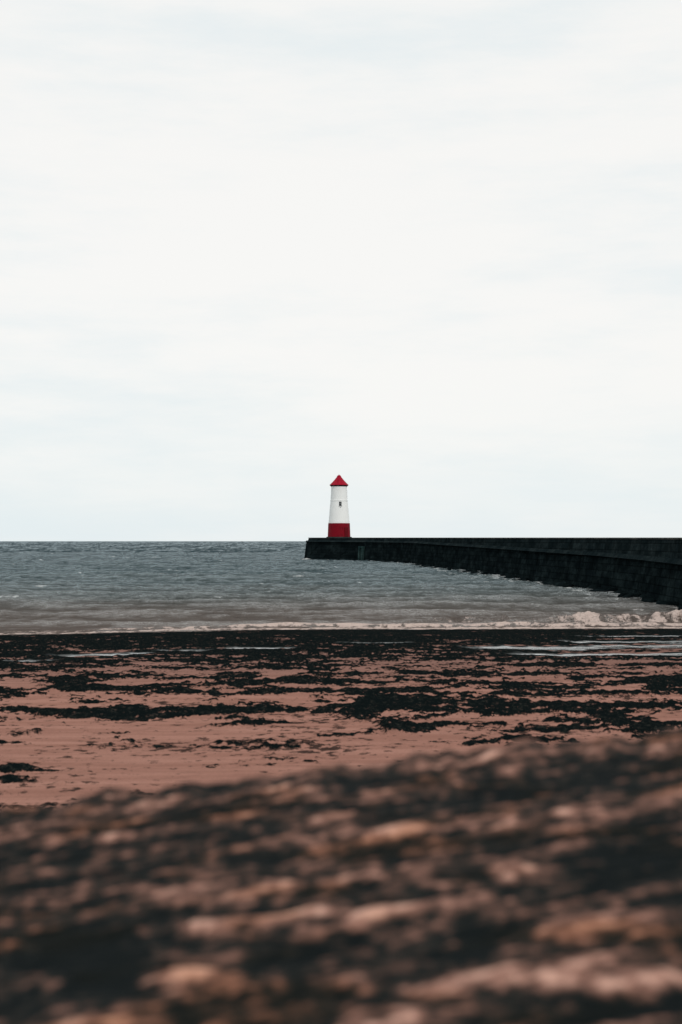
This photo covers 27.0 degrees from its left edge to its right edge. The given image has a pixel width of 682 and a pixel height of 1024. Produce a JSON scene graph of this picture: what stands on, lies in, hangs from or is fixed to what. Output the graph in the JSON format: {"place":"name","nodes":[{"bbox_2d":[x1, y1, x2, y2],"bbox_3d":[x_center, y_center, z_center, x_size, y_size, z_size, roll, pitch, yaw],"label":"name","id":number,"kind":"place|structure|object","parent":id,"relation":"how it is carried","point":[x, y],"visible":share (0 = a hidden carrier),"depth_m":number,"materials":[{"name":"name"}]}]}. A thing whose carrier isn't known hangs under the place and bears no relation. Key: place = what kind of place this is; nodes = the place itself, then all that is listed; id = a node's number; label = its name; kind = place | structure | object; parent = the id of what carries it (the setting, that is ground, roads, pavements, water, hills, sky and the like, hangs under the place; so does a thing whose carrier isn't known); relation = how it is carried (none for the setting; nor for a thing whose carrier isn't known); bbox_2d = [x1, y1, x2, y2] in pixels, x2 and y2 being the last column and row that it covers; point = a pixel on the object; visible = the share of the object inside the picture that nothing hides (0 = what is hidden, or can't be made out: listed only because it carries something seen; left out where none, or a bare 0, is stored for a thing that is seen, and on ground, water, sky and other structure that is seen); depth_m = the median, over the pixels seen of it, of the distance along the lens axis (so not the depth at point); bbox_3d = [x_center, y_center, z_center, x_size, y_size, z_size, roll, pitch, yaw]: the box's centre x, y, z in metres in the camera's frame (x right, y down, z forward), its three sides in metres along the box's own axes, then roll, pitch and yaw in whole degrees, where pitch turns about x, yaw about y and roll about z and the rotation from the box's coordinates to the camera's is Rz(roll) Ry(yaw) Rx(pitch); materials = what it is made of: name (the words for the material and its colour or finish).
{"place":"outdoors","nodes":[
{"label":"outdoors","id":0,"kind":"place"},
{"bbox_2d":[329,486,349,522],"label":"tower","id":1,"kind":"structure","parent":0,"point":[337,514],"depth_m":304.48,"materials":[{"name":"white paint"}]},
{"bbox_2d":[330,477,347,484],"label":"roof","id":2,"kind":"structure","parent":1,"relation":"on","point":[338,481],"depth_m":305.05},
{"bbox_2d":[0,628,681,808],"bbox_3d":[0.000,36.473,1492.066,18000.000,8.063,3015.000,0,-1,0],"label":"beach","id":3,"kind":"structure","parent":0,"point":[83,715],"depth_m":27.63,"materials":[{"name":"brown sand"}]},
{"bbox_2d":[0,727,681,1023],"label":"shore rock","id":4,"kind":"object","parent":3,"relation":"on","point":[526,881],"visible":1,"depth_m":2.25,"materials":[{"name":"stone"}]},
{"bbox_2d":[0,541,681,635],"bbox_3d":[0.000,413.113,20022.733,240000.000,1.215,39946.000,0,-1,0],"label":"sea","id":5,"kind":"structure","parent":0,"point":[68,587],"depth_m":102.99,"materials":[{"name":"liquid"}]},
{"bbox_2d":[304,538,681,609],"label":"stone pier","id":6,"kind":"structure","parent":5,"relation":"in","point":[647,570],"depth_m":132.72,"materials":[{"name":"stone"}]},
{"bbox_2d":[328,523,349,536],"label":"red base","id":7,"kind":"object","parent":6,"relation":"on","point":[335,529],"visible":0.98,"depth_m":303.84,"materials":[{"name":"paint"}]},
{"bbox_2d":[344,527,347,536],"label":"door","id":8,"kind":"structure","parent":7,"relation":"attached to","point":[346,531],"depth_m":304.07,"materials":[{"name":"paint"}]},
{"bbox_2d":[0,0,681,540],"label":"sky","id":9,"kind":"structure","parent":0,"point":[425,256],"materials":[{"name":"white"}]}
]}

